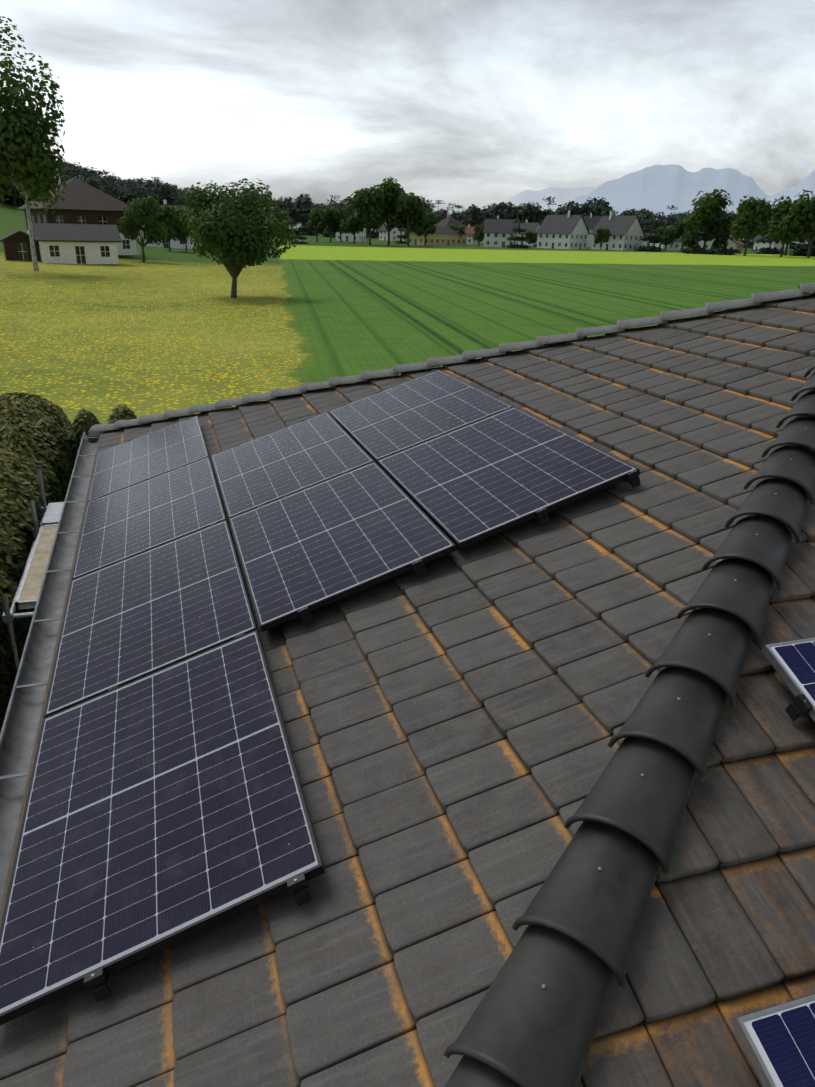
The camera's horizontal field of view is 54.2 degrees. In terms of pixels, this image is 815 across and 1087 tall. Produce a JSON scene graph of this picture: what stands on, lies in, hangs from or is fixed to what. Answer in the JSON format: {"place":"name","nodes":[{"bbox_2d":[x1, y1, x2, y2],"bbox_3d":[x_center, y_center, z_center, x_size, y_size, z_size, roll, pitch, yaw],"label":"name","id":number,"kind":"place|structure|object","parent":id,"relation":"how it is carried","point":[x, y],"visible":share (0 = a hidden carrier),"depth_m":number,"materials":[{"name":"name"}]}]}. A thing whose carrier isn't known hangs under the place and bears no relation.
{"place":"outdoors","nodes":[
{"label":"outdoors","id":0,"kind":"place"},
{"bbox_2d":[0,199,814,433],"bbox_3d":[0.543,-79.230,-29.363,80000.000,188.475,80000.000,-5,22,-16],"label":"ground","id":1,"kind":"structure","parent":0,"point":[161,330],"depth_m":60.84,"materials":[{"name":"green plant"}]},
{"bbox_2d":[0,169,16,204],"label":"tree","id":2,"kind":"object","parent":1,"relation":"on","point":[11,184],"visible":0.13,"depth_m":353.12,"materials":[{"name":"green plant"}]},
{"bbox_2d":[0,230,40,260],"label":"shed","id":3,"kind":"structure","parent":1,"relation":"on","point":[16,244],"depth_m":100.27,"materials":[{"name":"brown wood"}]},
{"bbox_2d":[2,469,63,674],"bbox_3d":[-3.650,0.954,9.115,1.110,2.920,3.210,-5,22,-16],"label":"scaffold","id":4,"kind":"object","parent":1,"relation":"on","point":[28,589],"visible":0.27,"depth_m":8.11,"materials":[{"name":"brown wood"}]},
{"bbox_2d":[0,16,66,270],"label":"birch tree","id":5,"kind":"object","parent":1,"relation":"on","point":[19,124],"visible":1,"depth_m":80.41,"materials":[{"name":"green plant"}]},
{"bbox_2d":[0,392,71,732],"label":"thuja hedge","id":6,"kind":"object","parent":1,"relation":"on","point":[25,454],"visible":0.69,"depth_m":9.86,"materials":[{"name":"green plant"}]},
{"bbox_2d":[0,433,100,922],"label":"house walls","id":7,"kind":"structure","parent":1,"relation":"on","point":[19,822],"depth_m":4.13,"materials":[{"name":"paint"}]},
{"bbox_2d":[0,432,98,905],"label":"gutter","id":8,"kind":"object","parent":7,"relation":"attached to","point":[18,733],"visible":0.69,"depth_m":4.91,"materials":[{"name":"metal"}]},
{"bbox_2d":[87,431,98,440],"bbox_3d":[2.299,-1.936,11.941,13.260,0.114,0.227,-5,22,-16],"label":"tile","id":9,"kind":"object","parent":7,"relation":"attached to","point":[93,434],"visible":0.06,"depth_m":10.05,"materials":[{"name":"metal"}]},
{"bbox_2d":[64,167,82,177],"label":"tree","id":10,"kind":"object","parent":1,"relation":"on","point":[71,172],"visible":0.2,"depth_m":446.75,"materials":[{"name":"green plant"}]},
{"bbox_2d":[32,223,121,263],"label":"house annex","id":11,"kind":"object","parent":1,"relation":"on","point":[79,243],"visible":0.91,"depth_m":100.82,"materials":[{"name":"white paint"}]},
{"bbox_2d":[17,169,136,254],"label":"farmhouse","id":12,"kind":"object","parent":1,"relation":"on","point":[84,203],"visible":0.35,"depth_m":118.44,"materials":[{"name":"white paint"}]},
{"bbox_2d":[28,405,149,497],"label":"thuja hedge cones","id":13,"kind":"object","parent":1,"relation":"on","point":[85,421],"visible":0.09,"depth_m":12.21,"materials":[{"name":"green plant"}]},
{"bbox_2d":[79,175,100,189],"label":"tree","id":14,"kind":"object","parent":1,"relation":"on","point":[91,182],"visible":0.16,"depth_m":373.57,"materials":[{"name":"green plant"}]},
{"bbox_2d":[95,169,121,192],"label":"tree","id":15,"kind":"object","parent":1,"relation":"on","point":[109,188],"visible":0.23,"depth_m":372.96,"materials":[{"name":"green plant"}]},
{"bbox_2d":[101,179,125,190],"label":"tree","id":16,"kind":"object","parent":1,"relation":"on","point":[117,183],"visible":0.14,"depth_m":430.34,"materials":[{"name":"green plant"}]},
{"bbox_2d":[116,184,144,204],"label":"tree","id":17,"kind":"object","parent":1,"relation":"on","point":[124,189],"visible":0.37,"depth_m":385.88,"materials":[{"name":"green plant"}]},
{"bbox_2d":[122,178,142,197],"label":"tree","id":18,"kind":"object","parent":1,"relation":"on","point":[133,194],"visible":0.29,"depth_m":382.98,"materials":[{"name":"green plant"}]},
{"bbox_2d":[116,195,168,261],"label":"garden tree","id":19,"kind":"object","parent":1,"relation":"on","point":[140,214],"visible":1,"depth_m":112.69,"materials":[{"name":"green plant"}]},
{"bbox_2d":[140,179,158,196],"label":"tree","id":20,"kind":"object","parent":1,"relation":"on","point":[149,182],"visible":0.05,"depth_m":406.86,"materials":[{"name":"green plant"}]},
{"bbox_2d":[153,183,172,202],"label":"tree","id":21,"kind":"object","parent":1,"relation":"on","point":[160,198],"visible":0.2,"depth_m":394.06,"materials":[{"name":"green plant"}]},
{"bbox_2d":[146,181,180,204],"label":"tree","id":22,"kind":"object","parent":1,"relation":"on","point":[171,192],"visible":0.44,"depth_m":398.50,"materials":[{"name":"green plant"}]},
{"bbox_2d":[140,200,195,248],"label":"house","id":23,"kind":"structure","parent":1,"relation":"on","point":[178,244],"depth_m":176.34,"materials":[{"name":"white paint"}]},
{"bbox_2d":[152,203,185,250],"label":"tree","id":24,"kind":"object","parent":1,"relation":"on","point":[166,213],"visible":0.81,"depth_m":154.92,"materials":[{"name":"green plant"}]},
{"bbox_2d":[167,195,187,205],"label":"tree","id":25,"kind":"object","parent":1,"relation":"on","point":[178,201],"visible":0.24,"depth_m":398.79,"materials":[{"name":"green plant"}]},
{"bbox_2d":[171,206,194,251],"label":"tree","id":26,"kind":"object","parent":1,"relation":"on","point":[185,235],"visible":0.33,"depth_m":160.51,"materials":[{"name":"green plant"}]},
{"bbox_2d":[181,178,297,297],"bbox_3d":[-14.218,-24.753,65.072,8.943,9.635,9.267,-16,27,-37],"label":"tree","id":27,"kind":"object","parent":1,"relation":"on","point":[221,229],"visible":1,"depth_m":63.30,"materials":[{"name":"green plant"}]},
{"bbox_2d":[272,197,294,219],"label":"tree","id":28,"kind":"object","parent":1,"relation":"on","point":[282,205],"visible":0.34,"depth_m":482.81,"materials":[{"name":"green plant"}]},
{"bbox_2d":[281,197,305,234],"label":"tree","id":29,"kind":"object","parent":1,"relation":"on","point":[294,220],"visible":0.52,"depth_m":444.40,"materials":[{"name":"green plant"}]},
{"bbox_2d":[292,195,316,234],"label":"tree","id":30,"kind":"object","parent":1,"relation":"on","point":[303,211],"visible":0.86,"depth_m":444.82,"materials":[{"name":"green plant"}]},
{"bbox_2d":[305,207,327,241],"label":"tree","id":31,"kind":"object","parent":1,"relation":"on","point":[314,216],"visible":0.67,"depth_m":306.44,"materials":[{"name":"green plant"}]},
{"bbox_2d":[316,206,342,242],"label":"tree","id":32,"kind":"object","parent":1,"relation":"on","point":[328,216],"visible":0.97,"depth_m":303.10,"materials":[{"name":"green plant"}]},
{"bbox_2d":[335,205,350,241],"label":"tree","id":33,"kind":"object","parent":1,"relation":"on","point":[343,217],"visible":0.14,"depth_m":311.77,"materials":[{"name":"green plant"}]},
{"bbox_2d":[335,225,367,241],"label":"house","id":34,"kind":"structure","parent":1,"relation":"on","point":[360,236],"depth_m":350.38,"materials":[{"name":"white paint"}]},
{"bbox_2d":[340,203,366,243],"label":"tree","id":35,"kind":"object","parent":1,"relation":"on","point":[352,225],"visible":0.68,"depth_m":293.54,"materials":[{"name":"green plant"}]},
{"bbox_2d":[350,186,384,244],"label":"tree","id":36,"kind":"object","parent":1,"relation":"on","point":[365,205],"visible":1,"depth_m":272.73,"materials":[{"name":"green plant"}]},
{"bbox_2d":[371,177,410,244],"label":"tree","id":37,"kind":"object","parent":1,"relation":"on","point":[393,191],"visible":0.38,"depth_m":281.52,"materials":[{"name":"green plant"}]},
{"bbox_2d":[377,222,405,240],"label":"white house","id":38,"kind":"structure","parent":1,"relation":"on","point":[383,233],"depth_m":388.77,"materials":[{"name":"paint"}]},
{"bbox_2d":[394,229,406,243],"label":"tree","id":39,"kind":"object","parent":1,"relation":"on","point":[401,236],"visible":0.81,"depth_m":325.75,"materials":[{"name":"green plant"}]},
{"bbox_2d":[388,192,428,245],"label":"tree","id":40,"kind":"object","parent":1,"relation":"on","point":[407,205],"visible":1,"depth_m":279.50,"materials":[{"name":"green plant"}]},
{"bbox_2d":[414,212,439,245],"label":"tree","id":41,"kind":"object","parent":1,"relation":"on","point":[429,225],"visible":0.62,"depth_m":300.56,"materials":[{"name":"green plant"}]},
{"bbox_2d":[406,226,467,244],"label":"long yellow house","id":42,"kind":"structure","parent":1,"relation":"on","point":[442,235],"depth_m":317.75,"materials":[{"name":"paint"}]},
{"bbox_2d":[435,212,465,226],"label":"house","id":43,"kind":"structure","parent":1,"relation":"on","point":[447,221],"depth_m":367.94,"materials":[{"name":"yellow paint"}]},
{"bbox_2d":[449,223,465,236],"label":"tree","id":44,"kind":"object","parent":1,"relation":"on","point":[460,229],"visible":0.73,"depth_m":323.49,"materials":[{"name":"green plant"}]},
{"bbox_2d":[458,224,478,244],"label":"white house","id":45,"kind":"structure","parent":1,"relation":"on","point":[470,231],"depth_m":350.24,"materials":[{"name":"paint"}]},
{"bbox_2d":[465,204,482,226],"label":"tree","id":46,"kind":"object","parent":1,"relation":"on","point":[474,216],"visible":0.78,"depth_m":435.56,"materials":[{"name":"green plant"}]},
{"bbox_2d":[472,224,484,245],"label":"tree","id":47,"kind":"object","parent":1,"relation":"on","point":[479,233],"visible":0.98,"depth_m":309.61,"materials":[{"name":"green plant"}]},
{"bbox_2d":[480,203,501,223],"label":"tree","id":48,"kind":"object","parent":1,"relation":"on","point":[485,212],"visible":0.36,"depth_m":434.42,"materials":[{"name":"green plant"}]},
{"bbox_2d":[487,201,514,218],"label":"tree","id":49,"kind":"object","parent":1,"relation":"on","point":[501,212],"visible":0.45,"depth_m":429.63,"materials":[{"name":"green plant"}]},
{"bbox_2d":[483,216,519,246],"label":"white house","id":50,"kind":"structure","parent":1,"relation":"on","point":[498,232],"depth_m":306.84,"materials":[{"name":"paint"}]},
{"bbox_2d":[504,220,523,247],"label":"tree","id":51,"kind":"object","parent":1,"relation":"on","point":[514,238],"visible":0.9,"depth_m":295.65,"materials":[{"name":"green plant"}]},
{"bbox_2d":[516,220,528,247],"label":"tree","id":52,"kind":"object","parent":1,"relation":"on","point":[524,238],"visible":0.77,"depth_m":296.67,"materials":[{"name":"green plant"}]},
{"bbox_2d":[506,201,545,222],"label":"tree","id":53,"kind":"object","parent":1,"relation":"on","point":[529,212],"visible":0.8,"depth_m":425.23,"materials":[{"name":"green plant"}]},
{"bbox_2d":[518,220,540,245],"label":"white house","id":54,"kind":"structure","parent":1,"relation":"on","point":[532,227],"depth_m":356.49,"materials":[{"name":"paint"}]},
{"bbox_2d":[524,230,537,247],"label":"tree","id":55,"kind":"object","parent":1,"relation":"on","point":[531,236],"visible":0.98,"depth_m":312.95,"materials":[{"name":"green plant"}]},
{"bbox_2d":[542,196,554,216],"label":"tree","id":56,"kind":"object","parent":1,"relation":"on","point":[546,212],"visible":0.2,"depth_m":425.90,"materials":[{"name":"green plant"}]},
{"bbox_2d":[536,210,589,248],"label":"white house","id":57,"kind":"structure","parent":1,"relation":"on","point":[568,231],"depth_m":303.27,"materials":[{"name":"paint"}]},
{"bbox_2d":[553,201,584,214],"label":"tree","id":58,"kind":"object","parent":1,"relation":"on","point":[571,207],"visible":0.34,"depth_m":406.50,"materials":[{"name":"green plant"}]},
{"bbox_2d":[583,213,601,246],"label":"tall house","id":59,"kind":"structure","parent":1,"relation":"on","point":[591,221],"depth_m":360.79,"materials":[{"name":"white paint"}]},
{"bbox_2d":[580,197,615,215],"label":"tree","id":60,"kind":"object","parent":1,"relation":"on","point":[599,207],"visible":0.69,"depth_m":405.02,"materials":[{"name":"green plant"}]},
{"bbox_2d":[594,227,611,249],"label":"tree","id":61,"kind":"object","parent":1,"relation":"on","point":[604,234],"visible":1,"depth_m":299.14,"materials":[{"name":"green plant"}]},
{"bbox_2d":[590,211,645,250],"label":"white house","id":62,"kind":"structure","parent":1,"relation":"on","point":[627,232],"depth_m":303.20,"materials":[{"name":"paint"}]},
{"bbox_2d":[640,218,651,232],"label":"tree","id":63,"kind":"object","parent":1,"relation":"on","point":[647,222],"visible":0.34,"depth_m":494.80,"materials":[{"name":"green plant"}]},
{"bbox_2d":[637,211,656,221],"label":"tree","id":64,"kind":"object","parent":1,"relation":"on","point":[644,215],"visible":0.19,"depth_m":539.63,"materials":[{"name":"green plant"}]},
{"bbox_2d":[635,214,660,251],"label":"tree","id":65,"kind":"object","parent":1,"relation":"on","point":[652,238],"visible":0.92,"depth_m":295.45,"materials":[{"name":"green plant"}]},
{"bbox_2d":[647,220,666,251],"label":"tree","id":66,"kind":"object","parent":1,"relation":"on","point":[656,230],"visible":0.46,"depth_m":299.48,"materials":[{"name":"green plant"}]},
{"bbox_2d":[651,214,665,229],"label":"tree","id":67,"kind":"object","parent":1,"relation":"on","point":[660,217],"visible":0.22,"depth_m":513.19,"materials":[{"name":"green plant"}]},
{"bbox_2d":[656,226,676,248],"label":"tree","id":68,"kind":"object","parent":1,"relation":"on","point":[665,236],"visible":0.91,"depth_m":306.72,"materials":[{"name":"green plant"}]},
{"bbox_2d":[662,205,678,230],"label":"tree","id":69,"kind":"object","parent":1,"relation":"on","point":[673,220],"visible":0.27,"depth_m":409.81,"materials":[{"name":"green plant"}]},
{"bbox_2d":[673,218,692,247],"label":"tree","id":70,"kind":"object","parent":1,"relation":"on","point":[679,226],"visible":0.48,"depth_m":316.45,"materials":[{"name":"green plant"}]},
{"bbox_2d":[681,232,698,247],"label":"tree","id":71,"kind":"object","parent":1,"relation":"on","point":[689,243],"visible":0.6,"depth_m":283.56,"materials":[{"name":"green plant"}]},
{"bbox_2d":[678,206,710,253],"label":"tree","id":72,"kind":"object","parent":1,"relation":"on","point":[699,236],"visible":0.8,"depth_m":274.08,"materials":[{"name":"green plant"}]},
{"bbox_2d":[681,228,711,248],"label":"white house","id":73,"kind":"structure","parent":1,"relation":"on","point":[708,244],"depth_m":349.61,"materials":[{"name":"paint"}]},
{"bbox_2d":[682,189,732,249],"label":"tree","id":74,"kind":"object","parent":1,"relation":"on","point":[710,205],"visible":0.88,"depth_m":270.88,"materials":[{"name":"green plant"}]},
{"bbox_2d":[697,200,740,254],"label":"tree","id":75,"kind":"object","parent":1,"relation":"on","point":[719,249],"visible":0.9,"depth_m":268.17,"materials":[{"name":"green plant"}]},
{"bbox_2d":[712,238,729,247],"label":"tree","id":76,"kind":"object","parent":1,"relation":"on","point":[715,243],"visible":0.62,"depth_m":278.07,"materials":[{"name":"green plant"}]},
{"bbox_2d":[722,237,744,252],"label":"house","id":77,"kind":"structure","parent":1,"relation":"on","point":[736,244],"depth_m":301.57,"materials":[{"name":"white paint"}]},
{"bbox_2d":[729,196,773,255],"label":"tree","id":78,"kind":"object","parent":1,"relation":"on","point":[755,211],"visible":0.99,"depth_m":255.58,"materials":[{"name":"green plant"}]},
{"bbox_2d":[752,213,784,253],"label":"tree","id":79,"kind":"object","parent":1,"relation":"on","point":[767,250],"visible":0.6,"depth_m":296.61,"materials":[{"name":"green plant"}]},
{"bbox_2d":[752,230,789,252],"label":"house","id":80,"kind":"structure","parent":1,"relation":"on","point":[759,245],"depth_m":325.07,"materials":[{"name":"white paint"}]},
{"bbox_2d":[765,195,809,256],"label":"tree","id":81,"kind":"object","parent":1,"relation":"on","point":[780,212],"visible":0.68,"depth_m":250.65,"materials":[{"name":"green plant"}]},
{"bbox_2d":[786,189,814,257],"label":"tree","id":82,"kind":"object","parent":1,"relation":"on","point":[806,214],"visible":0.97,"depth_m":244.66,"materials":[{"name":"green plant"}]},
{"bbox_2d":[788,236,814,256],"bbox_3d":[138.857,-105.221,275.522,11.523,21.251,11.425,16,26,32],"label":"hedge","id":83,"kind":"object","parent":1,"relation":"on","point":[801,252],"visible":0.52,"depth_m":276.18,"materials":[{"name":"green plant"}]},
{"bbox_2d":[791,243,814,249],"bbox_3d":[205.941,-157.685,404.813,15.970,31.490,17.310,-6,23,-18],"label":"hedge","id":84,"kind":"object","parent":1,"relation":"on","point":[803,246],"visible":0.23,"depth_m":407.00,"materials":[{"name":"green plant"}]},
{"bbox_2d":[0,0,814,227],"label":"sky","id":85,"kind":"structure","parent":0,"point":[480,103],"materials":[{"name":"white"}]},
{"bbox_2d":[404,187,793,228],"bbox_3d":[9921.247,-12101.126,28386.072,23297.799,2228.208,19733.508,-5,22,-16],"label":"mountains","id":86,"kind":"structure","parent":0,"point":[562,196],"depth_m":29651.61,"materials":[{"name":"stone"}]},
{"bbox_2d":[648,237,687,249],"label":"house","id":87,"kind":"structure","parent":0,"point":[676,245],"depth_m":335.46,"materials":[{"name":"white paint"}]},
{"bbox_2d":[574,164,814,238],"bbox_3d":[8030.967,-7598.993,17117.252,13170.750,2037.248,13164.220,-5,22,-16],"label":"mountains","id":88,"kind":"structure","parent":0,"point":[657,188],"depth_m":16336.54,"materials":[{"name":"stone"}]},
{"bbox_3d":[3.903,-1.062,6.789,12.958,2.142,10.510,-5,22,-16],"label":"roof deck underlay","id":89,"kind":"object","parent":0,"visible":0},
{"bbox_2d":[0,292,814,1086],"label":"roof tiles","id":90,"kind":"object","parent":89,"relation":"on","point":[454,722],"visible":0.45,"depth_m":3.23,"materials":[{"name":"tile"}]},
{"bbox_2d":[84,369,640,1001],"bbox_3d":[-0.610,-0.408,5.851,2.968,1.078,7.028,-5,22,-16],"label":"panel mounting","id":91,"kind":"object","parent":90,"relation":"on","point":[98,983],"visible":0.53,"depth_m":2.61,"materials":[{"name":"black metal"}]},
{"bbox_2d":[87,416,209,501],"bbox_3d":[-2.581,-0.878,7.956,1.088,0.389,1.722,-5,22,-16],"label":"solar panel","id":92,"kind":"object","parent":91,"relation":"on","point":[148,456],"visible":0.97,"depth_m":7.84,"materials":[{"name":"blue glass"}]},
{"bbox_2d":[72,456,227,579],"bbox_3d":[-2.070,-0.257,6.411,1.088,0.389,1.722,-5,22,-16],"label":"solar panel","id":93,"kind":"object","parent":91,"relation":"on","point":[150,513],"visible":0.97,"depth_m":6.26,"materials":[{"name":"blue glass"}]},
{"bbox_2d":[44,520,257,717],"bbox_3d":[-1.559,0.364,4.866,1.088,0.389,1.722,-5,22,-16],"label":"solar panel","id":94,"kind":"object","parent":91,"relation":"on","point":[140,615],"visible":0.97,"depth_m":4.67,"materials":[{"name":"blue glass"}]},
{"bbox_2d":[0,630,324,1025],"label":"solar panel","id":95,"kind":"object","parent":91,"relation":"on","point":[165,807],"visible":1,"depth_m":3.04,"materials":[{"name":"blue glass"}]},
{"bbox_2d":[211,412,373,517],"bbox_3d":[-1.015,-0.691,6.585,1.088,0.389,1.722,-5,22,-16],"label":"solar panel","id":96,"kind":"object","parent":91,"relation":"on","point":[283,462],"visible":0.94,"depth_m":6.44,"materials":[{"name":"blue glass"}]},
{"bbox_2d":[229,461,456,631],"bbox_3d":[-0.504,-0.070,5.040,1.088,0.389,1.722,-5,22,-16],"label":"solar panel","id":97,"kind":"object","parent":91,"relation":"on","point":[326,542],"visible":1,"depth_m":4.83,"materials":[{"name":"blue glass"}]},
{"bbox_2d":[329,370,512,463],"bbox_3d":[0.040,-1.125,6.760,1.088,0.389,1.722,-5,22,-16],"label":"solar panel","id":98,"kind":"object","parent":91,"relation":"attached to","point":[401,417],"visible":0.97,"depth_m":6.62,"materials":[{"name":"blue glass"}]},
{"bbox_2d":[377,407,639,548],"bbox_3d":[0.551,-0.504,5.214,1.088,0.389,1.722,-5,22,-16],"label":"solar panel","id":99,"kind":"object","parent":91,"relation":"on","point":[477,481],"visible":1,"depth_m":5.01,"materials":[{"name":"blue glass"}]},
{"bbox_2d":[443,355,814,1086],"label":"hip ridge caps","id":100,"kind":"object","parent":90,"relation":"on","point":[535,1017],"visible":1,"depth_m":2.46,"materials":[{"name":"concrete"}]},
{"bbox_2d":[99,293,814,433],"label":"roof tiles","id":101,"kind":"object","parent":89,"relation":"on","point":[564,342],"visible":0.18,"depth_m":7.79,"materials":[{"name":"tile"}]},
{"bbox_2d":[89,283,814,432],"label":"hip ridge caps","id":102,"kind":"object","parent":101,"relation":"attached to","point":[665,317],"visible":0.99,"depth_m":7.85,"materials":[{"name":"concrete"}]},
{"bbox_2d":[578,446,814,1086],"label":"roof tiles","id":103,"kind":"object","parent":89,"relation":"on","point":[725,938],"visible":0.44,"depth_m":2.42,"materials":[{"name":"tile"}]},
{"bbox_2d":[732,994,814,1086],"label":"solar panel","id":104,"kind":"object","parent":103,"relation":"on","point":[778,1042],"visible":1,"depth_m":2.04,"materials":[{"name":"blue glass"}]},
{"bbox_2d":[785,694,812,720],"bbox_3d":[3.341,1.052,2.817,5.286,0.773,1.735,-5,22,-16],"label":"panel mounting","id":105,"kind":"object","parent":103,"relation":"on","point":[800,706],"visible":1,"depth_m":2.91,"materials":[{"name":"black metal"}]},
{"bbox_2d":[761,637,814,721],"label":"solar panel","id":106,"kind":"object","parent":105,"relation":"on","point":[792,663],"visible":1,"depth_m":3.04,"materials":[{"name":"blue glass"}]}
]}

